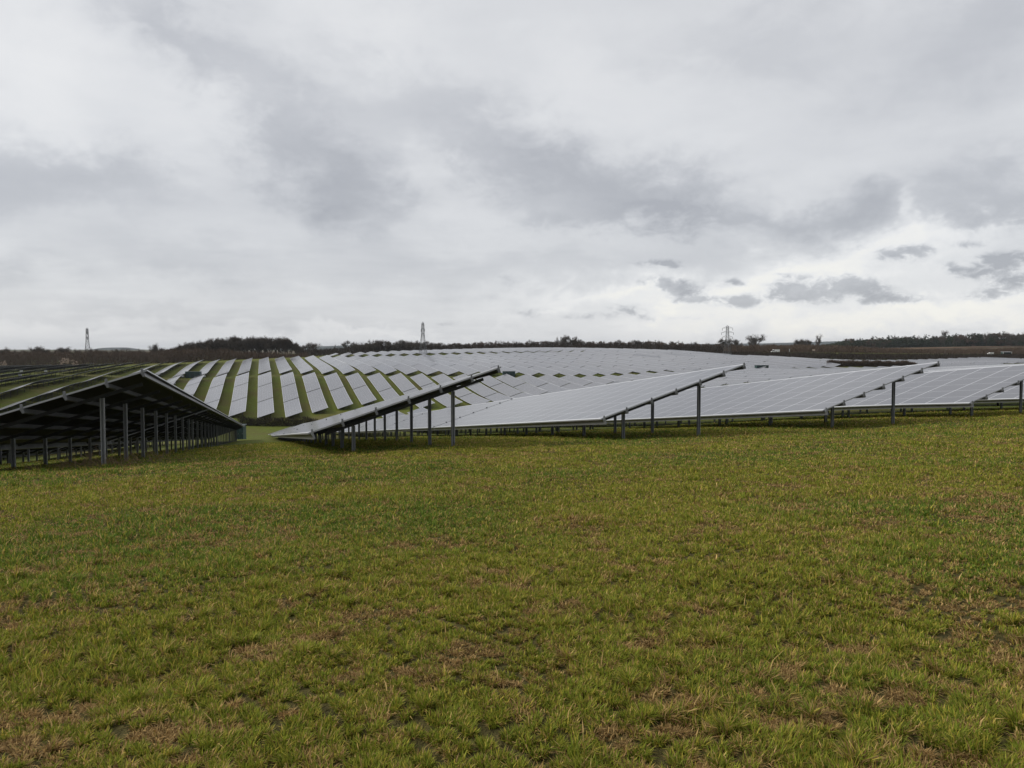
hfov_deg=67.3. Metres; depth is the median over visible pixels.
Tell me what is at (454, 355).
solar table
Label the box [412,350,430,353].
solar table
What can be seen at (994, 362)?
solar table
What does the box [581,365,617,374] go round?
solar table
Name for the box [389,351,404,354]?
solar table
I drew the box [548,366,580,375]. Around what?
solar table
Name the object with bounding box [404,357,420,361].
solar table
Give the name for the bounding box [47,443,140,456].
solar table
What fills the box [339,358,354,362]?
solar table
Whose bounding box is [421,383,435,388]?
solar table
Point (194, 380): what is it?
solar table
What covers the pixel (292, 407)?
solar table
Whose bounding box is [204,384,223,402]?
solar table
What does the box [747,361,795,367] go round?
solar table
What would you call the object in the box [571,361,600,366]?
solar table
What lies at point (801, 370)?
solar table
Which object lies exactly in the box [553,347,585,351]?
solar table
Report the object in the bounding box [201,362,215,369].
solar table
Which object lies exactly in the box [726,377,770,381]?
solar table
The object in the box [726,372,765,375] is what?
solar table
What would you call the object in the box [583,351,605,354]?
solar table
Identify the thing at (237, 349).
woodland tree
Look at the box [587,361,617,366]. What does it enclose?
solar table
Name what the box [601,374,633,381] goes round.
solar table
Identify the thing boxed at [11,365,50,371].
solar table
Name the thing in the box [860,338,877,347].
evergreen tree
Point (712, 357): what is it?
solar table
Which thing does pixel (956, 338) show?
bare tree
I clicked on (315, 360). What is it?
solar table
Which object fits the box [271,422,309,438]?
solar table
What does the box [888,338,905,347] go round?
evergreen tree
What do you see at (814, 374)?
solar table
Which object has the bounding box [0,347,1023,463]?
distant solar tables
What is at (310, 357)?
solar table
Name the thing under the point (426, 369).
solar table
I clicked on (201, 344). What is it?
woodland tree
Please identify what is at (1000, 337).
evergreen tree
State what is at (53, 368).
solar table
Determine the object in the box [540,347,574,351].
solar table
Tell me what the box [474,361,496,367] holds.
solar table
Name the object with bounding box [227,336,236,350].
woodland tree
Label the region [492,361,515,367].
solar table
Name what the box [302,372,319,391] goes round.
solar table
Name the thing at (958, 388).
solar table
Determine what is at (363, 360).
solar table
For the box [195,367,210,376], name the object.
solar table
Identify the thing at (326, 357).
solar table
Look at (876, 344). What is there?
scrub
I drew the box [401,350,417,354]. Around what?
solar table
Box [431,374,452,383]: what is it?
solar table
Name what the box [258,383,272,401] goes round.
solar table
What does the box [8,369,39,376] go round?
solar table
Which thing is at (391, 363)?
solar table
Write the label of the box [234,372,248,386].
solar table
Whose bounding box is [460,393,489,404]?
solar table
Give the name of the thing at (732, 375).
solar table
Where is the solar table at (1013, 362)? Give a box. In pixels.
[979,360,1018,363]
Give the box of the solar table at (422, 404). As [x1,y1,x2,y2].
[403,388,433,407]
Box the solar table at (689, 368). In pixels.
[663,364,702,370]
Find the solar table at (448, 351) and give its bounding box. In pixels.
[433,349,455,353]
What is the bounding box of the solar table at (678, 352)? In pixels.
[644,349,690,354]
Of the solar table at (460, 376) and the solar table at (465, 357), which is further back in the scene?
the solar table at (465, 357)
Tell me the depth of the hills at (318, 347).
6636.65 m
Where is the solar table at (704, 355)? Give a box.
[685,354,723,356]
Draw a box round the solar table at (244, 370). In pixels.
[237,366,250,374]
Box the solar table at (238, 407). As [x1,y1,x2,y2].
[229,397,246,417]
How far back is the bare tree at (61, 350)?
639.21 m
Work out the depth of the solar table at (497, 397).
313.22 m
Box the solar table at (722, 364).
[708,363,748,367]
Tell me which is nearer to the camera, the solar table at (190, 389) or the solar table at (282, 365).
the solar table at (190, 389)
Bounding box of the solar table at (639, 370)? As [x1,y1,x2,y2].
[614,365,651,372]
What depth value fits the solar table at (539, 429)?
66.47 m
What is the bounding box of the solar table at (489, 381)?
[477,376,501,386]
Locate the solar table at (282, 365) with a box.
[277,362,288,368]
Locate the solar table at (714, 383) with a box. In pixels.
[702,382,727,386]
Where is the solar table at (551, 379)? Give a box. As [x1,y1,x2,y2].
[538,374,570,386]
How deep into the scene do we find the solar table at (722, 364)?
445.18 m
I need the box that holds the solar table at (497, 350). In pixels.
[486,349,504,352]
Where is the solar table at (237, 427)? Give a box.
[194,423,244,443]
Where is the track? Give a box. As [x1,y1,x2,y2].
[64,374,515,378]
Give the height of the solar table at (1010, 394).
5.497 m
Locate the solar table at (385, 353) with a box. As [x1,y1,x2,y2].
[377,351,391,355]
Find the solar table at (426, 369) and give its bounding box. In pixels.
[411,363,437,375]
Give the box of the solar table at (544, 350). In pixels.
[531,348,552,351]
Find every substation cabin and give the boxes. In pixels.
[185,371,201,377]
[237,424,246,438]
[502,371,514,376]
[755,365,768,367]
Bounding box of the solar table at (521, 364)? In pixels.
[509,361,534,367]
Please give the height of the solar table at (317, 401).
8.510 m
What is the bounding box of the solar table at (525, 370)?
[511,365,539,375]
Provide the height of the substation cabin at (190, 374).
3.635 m
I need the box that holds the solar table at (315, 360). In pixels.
[308,358,320,363]
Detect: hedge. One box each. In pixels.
[235,416,317,426]
[826,360,916,366]
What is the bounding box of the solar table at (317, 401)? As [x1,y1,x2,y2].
[307,388,327,412]
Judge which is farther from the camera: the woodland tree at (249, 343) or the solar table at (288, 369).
the woodland tree at (249, 343)
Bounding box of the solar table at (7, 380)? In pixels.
[0,376,25,385]
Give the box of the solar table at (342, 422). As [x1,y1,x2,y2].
[283,365,500,450]
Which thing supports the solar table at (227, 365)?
on the ground at (256, 434)
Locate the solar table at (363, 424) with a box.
[336,417,388,435]
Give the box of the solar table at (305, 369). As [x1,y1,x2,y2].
[297,365,312,373]
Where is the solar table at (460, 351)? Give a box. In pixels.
[442,349,467,352]
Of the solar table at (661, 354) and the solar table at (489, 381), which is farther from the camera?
the solar table at (661, 354)
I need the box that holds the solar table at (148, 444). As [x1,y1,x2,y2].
[108,441,170,448]
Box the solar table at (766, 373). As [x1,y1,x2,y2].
[744,371,786,374]
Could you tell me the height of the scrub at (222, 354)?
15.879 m
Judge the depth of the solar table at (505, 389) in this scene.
334.94 m
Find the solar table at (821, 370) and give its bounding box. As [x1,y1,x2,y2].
[802,370,840,371]
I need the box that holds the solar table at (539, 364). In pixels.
[525,361,551,367]
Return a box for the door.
[240,428,242,438]
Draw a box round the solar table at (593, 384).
[585,382,605,386]
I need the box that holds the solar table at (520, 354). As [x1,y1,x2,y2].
[509,352,529,356]
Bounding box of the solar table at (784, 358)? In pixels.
[764,356,803,359]
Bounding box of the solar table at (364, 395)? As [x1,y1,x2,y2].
[353,385,376,404]
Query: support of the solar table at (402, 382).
on the ground at (256, 434)
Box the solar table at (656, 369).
[631,364,668,371]
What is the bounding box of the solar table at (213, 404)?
[207,400,218,408]
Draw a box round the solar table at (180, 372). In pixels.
[173,367,191,378]
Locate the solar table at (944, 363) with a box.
[913,361,952,364]
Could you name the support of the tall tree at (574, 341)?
on the ground at (256, 434)
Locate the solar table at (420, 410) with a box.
[407,407,427,413]
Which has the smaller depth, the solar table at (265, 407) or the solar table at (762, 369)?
the solar table at (265, 407)
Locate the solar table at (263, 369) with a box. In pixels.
[258,365,270,373]
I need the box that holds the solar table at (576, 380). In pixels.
[560,375,592,385]
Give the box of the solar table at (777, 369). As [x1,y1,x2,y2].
[760,368,795,370]
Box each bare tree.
[26,345,46,363]
[58,347,69,354]
[149,342,165,356]
[302,342,313,352]
[309,343,320,355]
[341,341,351,352]
[349,341,356,352]
[363,339,384,350]
[383,340,392,350]
[391,341,396,350]
[397,339,407,348]
[406,341,417,349]
[589,341,605,347]
[670,343,684,349]
[717,338,734,344]
[730,340,742,345]
[746,335,759,345]
[750,335,765,345]
[791,339,805,345]
[796,338,811,344]
[815,334,823,345]
[937,335,945,346]
[953,335,960,343]
[981,332,989,345]
[989,334,998,345]
[1002,332,1012,345]
[1009,333,1023,345]
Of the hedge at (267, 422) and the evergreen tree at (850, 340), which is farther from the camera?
the evergreen tree at (850, 340)
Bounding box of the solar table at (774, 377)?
[746,375,791,380]
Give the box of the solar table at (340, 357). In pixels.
[333,355,347,359]
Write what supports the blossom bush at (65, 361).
on the ground at (256, 434)
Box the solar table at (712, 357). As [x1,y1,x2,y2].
[696,356,728,358]
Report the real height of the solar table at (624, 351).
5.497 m
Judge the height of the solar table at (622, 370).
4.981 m
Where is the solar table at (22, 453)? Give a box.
[2,445,99,462]
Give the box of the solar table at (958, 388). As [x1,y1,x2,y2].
[728,364,1023,421]
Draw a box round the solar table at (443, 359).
[434,357,452,361]
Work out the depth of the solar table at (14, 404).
225.48 m
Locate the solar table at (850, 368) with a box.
[833,367,867,368]
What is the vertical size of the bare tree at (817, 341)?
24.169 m
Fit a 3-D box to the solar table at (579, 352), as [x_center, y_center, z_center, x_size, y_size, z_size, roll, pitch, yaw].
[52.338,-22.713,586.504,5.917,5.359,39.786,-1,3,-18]
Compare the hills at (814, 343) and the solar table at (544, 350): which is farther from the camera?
the hills at (814, 343)
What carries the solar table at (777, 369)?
on the ground at (256, 434)
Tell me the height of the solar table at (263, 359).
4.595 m
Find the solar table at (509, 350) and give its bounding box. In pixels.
[499,348,516,352]
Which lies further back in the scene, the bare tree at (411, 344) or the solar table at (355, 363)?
the bare tree at (411, 344)
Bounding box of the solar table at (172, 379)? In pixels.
[167,375,181,383]
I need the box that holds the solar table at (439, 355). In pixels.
[432,354,448,357]
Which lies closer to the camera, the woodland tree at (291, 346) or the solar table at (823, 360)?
the solar table at (823, 360)
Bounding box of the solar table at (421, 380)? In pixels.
[410,373,432,386]
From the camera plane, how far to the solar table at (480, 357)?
521.02 m
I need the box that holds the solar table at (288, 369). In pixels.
[278,366,291,374]
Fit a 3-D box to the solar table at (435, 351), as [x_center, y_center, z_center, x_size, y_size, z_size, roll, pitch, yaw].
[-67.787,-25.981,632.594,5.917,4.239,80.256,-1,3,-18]
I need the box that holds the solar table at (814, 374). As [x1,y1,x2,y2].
[786,372,834,375]
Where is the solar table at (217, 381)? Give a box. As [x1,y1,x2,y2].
[210,374,226,387]
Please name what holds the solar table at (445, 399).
on the ground at (256, 434)
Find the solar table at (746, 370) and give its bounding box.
[740,369,763,372]
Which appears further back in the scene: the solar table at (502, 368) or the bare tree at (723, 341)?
the bare tree at (723, 341)
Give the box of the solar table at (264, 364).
[259,361,269,367]
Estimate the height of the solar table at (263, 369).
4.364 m
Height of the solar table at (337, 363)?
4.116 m
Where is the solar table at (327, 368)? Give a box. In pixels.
[317,364,333,373]
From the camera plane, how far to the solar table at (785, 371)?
358.03 m
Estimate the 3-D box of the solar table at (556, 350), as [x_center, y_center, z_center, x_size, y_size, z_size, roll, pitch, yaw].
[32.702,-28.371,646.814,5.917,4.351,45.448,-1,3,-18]
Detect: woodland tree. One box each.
[195,341,208,356]
[203,341,213,359]
[213,338,226,359]
[213,339,228,349]
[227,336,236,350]
[228,337,240,351]
[234,337,248,352]
[245,334,254,350]
[251,336,267,352]
[255,338,264,352]
[262,335,274,352]
[272,337,282,351]
[279,337,288,354]
[284,340,295,352]
[294,346,301,354]
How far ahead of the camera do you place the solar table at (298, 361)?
472.51 m
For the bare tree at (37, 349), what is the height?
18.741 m
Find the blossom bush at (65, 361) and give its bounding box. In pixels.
[59,358,69,364]
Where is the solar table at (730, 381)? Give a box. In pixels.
[708,379,748,384]
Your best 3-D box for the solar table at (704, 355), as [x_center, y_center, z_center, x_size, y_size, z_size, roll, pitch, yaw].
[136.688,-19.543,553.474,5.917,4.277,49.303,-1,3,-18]
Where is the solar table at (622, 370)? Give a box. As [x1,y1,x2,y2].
[598,365,634,373]
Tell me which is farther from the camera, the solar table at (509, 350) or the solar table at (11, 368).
the solar table at (509, 350)
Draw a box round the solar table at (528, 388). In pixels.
[514,383,547,394]
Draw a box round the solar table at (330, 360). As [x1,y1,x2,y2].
[324,358,338,363]
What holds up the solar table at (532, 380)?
on the ground at (256, 434)
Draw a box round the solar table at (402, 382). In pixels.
[389,373,415,391]
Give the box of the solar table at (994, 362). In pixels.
[975,361,1005,363]
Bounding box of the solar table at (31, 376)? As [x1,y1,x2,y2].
[14,373,45,382]
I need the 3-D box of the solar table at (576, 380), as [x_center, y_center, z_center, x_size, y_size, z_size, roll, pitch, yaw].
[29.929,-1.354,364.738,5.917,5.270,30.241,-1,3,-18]
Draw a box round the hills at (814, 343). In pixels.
[604,340,949,349]
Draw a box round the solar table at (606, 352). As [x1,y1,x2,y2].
[594,350,617,354]
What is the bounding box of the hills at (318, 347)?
[93,345,353,349]
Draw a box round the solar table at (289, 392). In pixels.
[282,383,297,401]
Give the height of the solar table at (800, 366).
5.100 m
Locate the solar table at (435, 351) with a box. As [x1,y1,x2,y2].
[422,350,443,353]
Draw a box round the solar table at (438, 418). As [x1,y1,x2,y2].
[376,399,510,435]
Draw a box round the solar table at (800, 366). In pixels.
[765,361,810,368]
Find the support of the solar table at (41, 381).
on the ground at (256, 434)
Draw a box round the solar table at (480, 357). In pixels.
[473,356,492,359]
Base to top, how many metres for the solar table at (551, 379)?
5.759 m
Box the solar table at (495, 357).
[487,356,507,359]
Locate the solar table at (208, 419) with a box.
[110,408,230,453]
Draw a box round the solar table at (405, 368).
[393,363,417,373]
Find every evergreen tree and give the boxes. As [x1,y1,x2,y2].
[844,338,858,346]
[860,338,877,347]
[875,337,892,346]
[885,335,899,347]
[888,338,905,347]
[895,337,912,347]
[911,338,924,346]
[921,339,930,346]
[927,337,939,346]
[945,336,958,346]
[955,334,980,345]
[967,333,985,345]
[982,334,999,345]
[993,333,1017,345]
[1010,334,1023,345]
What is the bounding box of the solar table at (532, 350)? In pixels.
[520,348,539,351]
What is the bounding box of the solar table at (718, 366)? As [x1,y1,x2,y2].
[693,363,726,367]
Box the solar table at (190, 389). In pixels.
[183,382,199,394]
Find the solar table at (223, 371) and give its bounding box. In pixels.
[216,367,230,375]
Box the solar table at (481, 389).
[468,383,496,396]
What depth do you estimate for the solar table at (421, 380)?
360.27 m
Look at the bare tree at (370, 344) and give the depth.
739.20 m
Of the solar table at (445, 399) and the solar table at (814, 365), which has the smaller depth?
the solar table at (445, 399)
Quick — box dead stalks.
[0,444,212,470]
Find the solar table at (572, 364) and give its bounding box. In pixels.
[556,361,585,367]
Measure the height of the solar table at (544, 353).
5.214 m
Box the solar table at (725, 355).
[706,354,742,356]
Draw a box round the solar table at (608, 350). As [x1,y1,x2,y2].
[590,348,618,351]
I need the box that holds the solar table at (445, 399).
[434,393,461,406]
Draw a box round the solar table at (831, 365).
[788,359,839,367]
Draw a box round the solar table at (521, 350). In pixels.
[509,348,527,351]
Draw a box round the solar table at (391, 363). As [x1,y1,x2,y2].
[381,360,401,366]
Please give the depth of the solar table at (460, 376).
370.92 m
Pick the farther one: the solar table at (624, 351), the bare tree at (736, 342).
the bare tree at (736, 342)
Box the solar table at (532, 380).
[517,374,547,386]
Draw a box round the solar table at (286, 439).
[272,417,327,440]
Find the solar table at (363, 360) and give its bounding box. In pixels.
[357,358,370,362]
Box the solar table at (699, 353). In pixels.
[679,351,710,354]
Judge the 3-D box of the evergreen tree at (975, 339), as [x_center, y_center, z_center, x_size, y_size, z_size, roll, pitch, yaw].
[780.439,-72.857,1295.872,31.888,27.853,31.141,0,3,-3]
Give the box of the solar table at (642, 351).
[610,348,654,353]
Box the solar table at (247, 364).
[240,361,251,368]
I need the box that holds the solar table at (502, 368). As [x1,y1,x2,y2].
[492,365,520,373]
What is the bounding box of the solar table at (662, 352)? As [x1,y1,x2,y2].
[623,348,672,353]
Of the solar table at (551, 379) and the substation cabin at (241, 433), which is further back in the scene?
the solar table at (551, 379)
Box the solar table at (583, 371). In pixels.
[565,366,599,375]
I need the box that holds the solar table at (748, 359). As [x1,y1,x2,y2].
[727,357,766,361]
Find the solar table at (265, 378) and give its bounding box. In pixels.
[258,372,271,386]
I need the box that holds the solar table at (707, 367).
[677,363,717,369]
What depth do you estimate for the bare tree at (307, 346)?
680.65 m
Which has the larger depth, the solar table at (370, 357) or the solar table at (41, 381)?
the solar table at (370, 357)
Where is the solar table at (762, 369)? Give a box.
[746,368,779,371]
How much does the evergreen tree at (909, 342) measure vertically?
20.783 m
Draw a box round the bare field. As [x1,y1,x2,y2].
[888,346,1011,348]
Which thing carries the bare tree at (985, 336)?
on the bare field
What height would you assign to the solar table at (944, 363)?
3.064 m
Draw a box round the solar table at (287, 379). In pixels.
[280,372,294,386]
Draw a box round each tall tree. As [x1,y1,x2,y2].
[554,336,563,343]
[560,335,569,344]
[568,337,581,343]
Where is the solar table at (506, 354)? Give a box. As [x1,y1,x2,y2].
[497,352,516,356]
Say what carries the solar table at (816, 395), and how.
on the ground at (256, 434)
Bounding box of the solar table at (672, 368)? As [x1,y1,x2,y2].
[646,364,684,370]
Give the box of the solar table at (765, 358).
[744,356,786,360]
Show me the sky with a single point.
(173, 172)
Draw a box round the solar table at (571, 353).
[559,351,581,355]
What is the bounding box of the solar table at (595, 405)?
[433,363,745,438]
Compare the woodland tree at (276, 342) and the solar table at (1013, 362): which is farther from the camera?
the woodland tree at (276, 342)
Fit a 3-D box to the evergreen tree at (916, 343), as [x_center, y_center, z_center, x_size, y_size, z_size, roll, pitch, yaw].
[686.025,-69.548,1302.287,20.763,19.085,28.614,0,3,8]
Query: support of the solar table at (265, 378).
on the ground at (256, 434)
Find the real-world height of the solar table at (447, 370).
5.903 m
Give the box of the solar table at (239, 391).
[231,383,247,401]
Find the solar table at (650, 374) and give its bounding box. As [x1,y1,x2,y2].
[637,372,666,376]
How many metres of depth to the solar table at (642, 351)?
621.86 m
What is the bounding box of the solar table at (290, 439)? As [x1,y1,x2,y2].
[275,407,361,441]
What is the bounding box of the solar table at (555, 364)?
[541,361,569,367]
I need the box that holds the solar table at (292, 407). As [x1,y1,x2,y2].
[284,398,301,416]
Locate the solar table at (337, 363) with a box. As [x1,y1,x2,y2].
[329,361,345,366]
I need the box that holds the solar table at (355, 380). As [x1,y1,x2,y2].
[346,373,365,388]
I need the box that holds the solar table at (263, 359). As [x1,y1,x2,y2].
[259,357,268,362]
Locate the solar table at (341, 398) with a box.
[330,387,352,409]
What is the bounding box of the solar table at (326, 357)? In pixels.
[319,355,331,360]
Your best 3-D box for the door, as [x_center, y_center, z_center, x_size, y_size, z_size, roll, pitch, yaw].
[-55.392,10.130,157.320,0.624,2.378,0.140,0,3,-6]
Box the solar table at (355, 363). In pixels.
[346,360,364,366]
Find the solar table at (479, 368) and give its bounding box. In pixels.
[467,364,493,374]
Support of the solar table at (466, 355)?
on the ground at (256, 434)
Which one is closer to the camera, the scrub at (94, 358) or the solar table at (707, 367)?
the solar table at (707, 367)
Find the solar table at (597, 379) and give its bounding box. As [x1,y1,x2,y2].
[582,375,614,383]
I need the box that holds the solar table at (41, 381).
[21,378,54,387]
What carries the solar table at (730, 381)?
on the ground at (256, 434)
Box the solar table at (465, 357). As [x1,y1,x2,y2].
[460,356,477,359]
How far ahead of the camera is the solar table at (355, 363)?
442.71 m
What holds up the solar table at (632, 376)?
on the ground at (256, 434)
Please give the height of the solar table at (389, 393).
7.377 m
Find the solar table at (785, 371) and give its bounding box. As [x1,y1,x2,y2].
[763,370,804,373]
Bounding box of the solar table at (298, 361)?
[292,358,303,364]
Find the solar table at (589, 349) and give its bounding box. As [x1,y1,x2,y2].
[567,347,600,351]
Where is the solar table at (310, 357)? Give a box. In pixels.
[305,355,316,360]
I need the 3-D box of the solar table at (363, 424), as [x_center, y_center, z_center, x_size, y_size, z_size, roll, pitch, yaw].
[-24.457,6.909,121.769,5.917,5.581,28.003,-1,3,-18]
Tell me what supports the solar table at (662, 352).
on the ground at (256, 434)
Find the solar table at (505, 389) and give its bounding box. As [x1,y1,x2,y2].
[491,383,521,396]
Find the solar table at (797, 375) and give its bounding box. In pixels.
[767,374,812,377]
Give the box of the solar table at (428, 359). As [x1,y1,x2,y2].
[420,357,436,361]
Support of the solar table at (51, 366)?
on the ground at (256, 434)
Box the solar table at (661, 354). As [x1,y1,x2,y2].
[647,353,677,355]
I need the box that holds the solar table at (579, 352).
[572,351,593,354]
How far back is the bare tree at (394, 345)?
736.84 m
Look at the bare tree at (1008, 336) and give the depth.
1272.11 m
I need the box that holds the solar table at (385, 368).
[374,363,396,374]
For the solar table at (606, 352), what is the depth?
590.73 m
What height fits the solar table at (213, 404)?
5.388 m
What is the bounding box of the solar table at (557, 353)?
[546,351,569,355]
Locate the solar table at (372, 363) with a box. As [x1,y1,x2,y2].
[365,360,382,366]
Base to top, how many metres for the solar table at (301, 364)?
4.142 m
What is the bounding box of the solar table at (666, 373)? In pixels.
[656,371,679,374]
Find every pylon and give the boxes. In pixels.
[84,328,91,362]
[419,322,426,354]
[721,326,733,354]
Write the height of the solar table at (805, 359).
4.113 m
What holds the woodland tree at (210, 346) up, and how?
on the ground at (256, 434)
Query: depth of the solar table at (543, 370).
403.00 m
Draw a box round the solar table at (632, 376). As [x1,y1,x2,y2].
[620,373,653,379]
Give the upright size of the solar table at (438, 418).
5.865 m
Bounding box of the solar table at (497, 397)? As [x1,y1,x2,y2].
[485,393,513,400]
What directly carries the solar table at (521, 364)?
on the ground at (256, 434)
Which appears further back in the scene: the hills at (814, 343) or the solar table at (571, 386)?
the hills at (814, 343)
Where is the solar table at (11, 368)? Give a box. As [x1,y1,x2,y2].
[0,366,26,370]
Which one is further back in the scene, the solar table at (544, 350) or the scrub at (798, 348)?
the scrub at (798, 348)
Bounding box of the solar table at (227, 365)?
[220,362,233,369]
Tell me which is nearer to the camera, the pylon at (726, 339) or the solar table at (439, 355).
the solar table at (439, 355)
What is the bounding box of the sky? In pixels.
[0,0,1023,349]
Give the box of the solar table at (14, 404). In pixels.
[0,394,42,408]
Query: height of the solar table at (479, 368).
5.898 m
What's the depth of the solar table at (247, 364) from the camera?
441.33 m
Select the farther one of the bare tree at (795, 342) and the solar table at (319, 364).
the bare tree at (795, 342)
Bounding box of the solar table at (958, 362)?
[928,361,971,363]
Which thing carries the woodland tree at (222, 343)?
on the ground at (256, 434)
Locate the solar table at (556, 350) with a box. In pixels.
[543,348,563,351]
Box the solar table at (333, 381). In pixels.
[324,373,342,390]
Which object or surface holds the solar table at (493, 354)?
on the ground at (256, 434)
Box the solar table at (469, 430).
[432,428,507,432]
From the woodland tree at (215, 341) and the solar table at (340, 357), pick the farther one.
the woodland tree at (215, 341)
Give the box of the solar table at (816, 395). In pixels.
[589,361,939,429]
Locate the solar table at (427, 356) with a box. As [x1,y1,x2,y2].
[419,354,436,358]
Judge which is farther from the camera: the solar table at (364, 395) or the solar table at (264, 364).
the solar table at (264, 364)
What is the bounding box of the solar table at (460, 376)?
[453,374,478,386]
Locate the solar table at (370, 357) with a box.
[363,355,377,359]
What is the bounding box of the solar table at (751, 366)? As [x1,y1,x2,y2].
[724,362,764,368]
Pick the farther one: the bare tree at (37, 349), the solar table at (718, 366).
the bare tree at (37, 349)
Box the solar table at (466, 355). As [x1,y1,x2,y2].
[459,353,475,357]
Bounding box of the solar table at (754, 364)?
[731,361,781,368]
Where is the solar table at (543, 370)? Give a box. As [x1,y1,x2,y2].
[530,366,560,376]
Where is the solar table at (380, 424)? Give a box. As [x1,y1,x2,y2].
[350,412,426,436]
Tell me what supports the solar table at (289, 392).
on the ground at (256, 434)
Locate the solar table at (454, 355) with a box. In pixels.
[445,353,461,357]
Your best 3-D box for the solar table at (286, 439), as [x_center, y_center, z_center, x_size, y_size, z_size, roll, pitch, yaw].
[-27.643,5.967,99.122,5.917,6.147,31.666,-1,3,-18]
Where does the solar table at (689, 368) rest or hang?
on the ground at (256, 434)
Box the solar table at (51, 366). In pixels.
[42,364,72,369]
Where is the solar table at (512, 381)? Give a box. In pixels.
[496,374,524,386]
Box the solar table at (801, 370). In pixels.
[781,370,821,372]
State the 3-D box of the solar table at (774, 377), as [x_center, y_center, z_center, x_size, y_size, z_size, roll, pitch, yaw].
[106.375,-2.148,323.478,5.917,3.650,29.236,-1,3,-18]
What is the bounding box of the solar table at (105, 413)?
[0,368,212,466]
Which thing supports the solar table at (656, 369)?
on the ground at (256, 434)
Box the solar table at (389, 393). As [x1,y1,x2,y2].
[379,388,398,399]
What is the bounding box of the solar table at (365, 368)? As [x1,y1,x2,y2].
[355,364,374,373]
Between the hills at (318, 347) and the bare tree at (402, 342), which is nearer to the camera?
the bare tree at (402, 342)
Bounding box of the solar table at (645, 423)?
[567,419,715,426]
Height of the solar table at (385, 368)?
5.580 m
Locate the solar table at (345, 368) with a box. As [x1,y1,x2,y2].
[336,364,354,373]
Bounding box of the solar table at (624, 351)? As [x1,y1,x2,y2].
[601,348,635,352]
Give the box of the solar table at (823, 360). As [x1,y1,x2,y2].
[797,357,836,361]
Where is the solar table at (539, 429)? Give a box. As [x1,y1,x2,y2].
[497,425,593,431]
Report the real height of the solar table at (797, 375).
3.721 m
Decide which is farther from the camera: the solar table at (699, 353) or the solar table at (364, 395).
the solar table at (699, 353)
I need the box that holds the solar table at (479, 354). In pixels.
[470,353,489,356]
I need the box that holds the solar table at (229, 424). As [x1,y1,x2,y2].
[168,418,238,446]
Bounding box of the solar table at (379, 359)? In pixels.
[372,358,387,361]
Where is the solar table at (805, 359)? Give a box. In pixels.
[782,357,821,360]
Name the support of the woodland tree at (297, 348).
on the ground at (256, 434)
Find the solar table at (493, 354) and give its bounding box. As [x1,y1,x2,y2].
[485,352,503,356]
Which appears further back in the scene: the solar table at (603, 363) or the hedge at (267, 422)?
the solar table at (603, 363)
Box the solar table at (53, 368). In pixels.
[36,365,72,372]
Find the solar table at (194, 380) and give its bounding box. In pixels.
[186,375,203,385]
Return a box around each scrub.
[0,348,192,365]
[159,346,307,362]
[297,341,756,355]
[702,350,1023,359]
[724,343,1023,353]
[826,337,1021,348]
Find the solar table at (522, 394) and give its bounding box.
[511,392,533,397]
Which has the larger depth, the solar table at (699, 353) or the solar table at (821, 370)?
the solar table at (699, 353)
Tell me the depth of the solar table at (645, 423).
71.04 m
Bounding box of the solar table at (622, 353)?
[612,351,634,354]
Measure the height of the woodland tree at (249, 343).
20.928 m
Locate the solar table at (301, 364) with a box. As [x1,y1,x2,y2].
[295,361,307,367]
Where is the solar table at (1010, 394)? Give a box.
[828,380,1023,414]
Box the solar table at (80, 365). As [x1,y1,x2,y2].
[67,364,92,367]
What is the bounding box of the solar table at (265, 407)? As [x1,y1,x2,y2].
[257,398,273,417]
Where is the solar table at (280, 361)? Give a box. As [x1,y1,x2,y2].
[276,359,286,364]
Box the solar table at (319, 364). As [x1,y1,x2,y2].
[312,361,326,367]
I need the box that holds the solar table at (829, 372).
[804,371,851,373]
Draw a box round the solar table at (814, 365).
[768,359,824,367]
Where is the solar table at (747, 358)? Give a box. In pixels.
[725,356,769,359]
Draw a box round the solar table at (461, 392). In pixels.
[455,385,471,396]
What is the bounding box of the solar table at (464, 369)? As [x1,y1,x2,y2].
[449,364,478,374]
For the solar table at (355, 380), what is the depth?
354.75 m
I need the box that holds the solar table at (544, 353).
[535,351,556,355]
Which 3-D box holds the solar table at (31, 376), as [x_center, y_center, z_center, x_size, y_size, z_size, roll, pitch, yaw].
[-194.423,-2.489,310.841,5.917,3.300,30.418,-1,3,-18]
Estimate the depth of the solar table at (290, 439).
63.08 m
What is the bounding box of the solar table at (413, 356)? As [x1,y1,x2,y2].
[404,354,421,358]
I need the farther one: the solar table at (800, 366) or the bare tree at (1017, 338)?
the bare tree at (1017, 338)
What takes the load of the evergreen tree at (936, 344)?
on the ground at (256, 434)
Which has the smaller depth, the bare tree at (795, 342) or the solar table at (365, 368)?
the solar table at (365, 368)
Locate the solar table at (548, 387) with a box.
[538,383,569,391]
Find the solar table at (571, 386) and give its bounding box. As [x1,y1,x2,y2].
[561,383,586,389]
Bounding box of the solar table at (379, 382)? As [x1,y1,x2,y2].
[368,373,390,391]
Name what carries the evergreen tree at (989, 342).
on the ground at (256, 434)
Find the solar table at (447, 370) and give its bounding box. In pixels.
[430,364,457,374]
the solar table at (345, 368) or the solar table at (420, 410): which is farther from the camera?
the solar table at (345, 368)
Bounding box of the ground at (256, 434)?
[0,346,1023,767]
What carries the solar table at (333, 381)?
on the ground at (256, 434)
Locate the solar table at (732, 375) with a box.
[725,374,747,378]

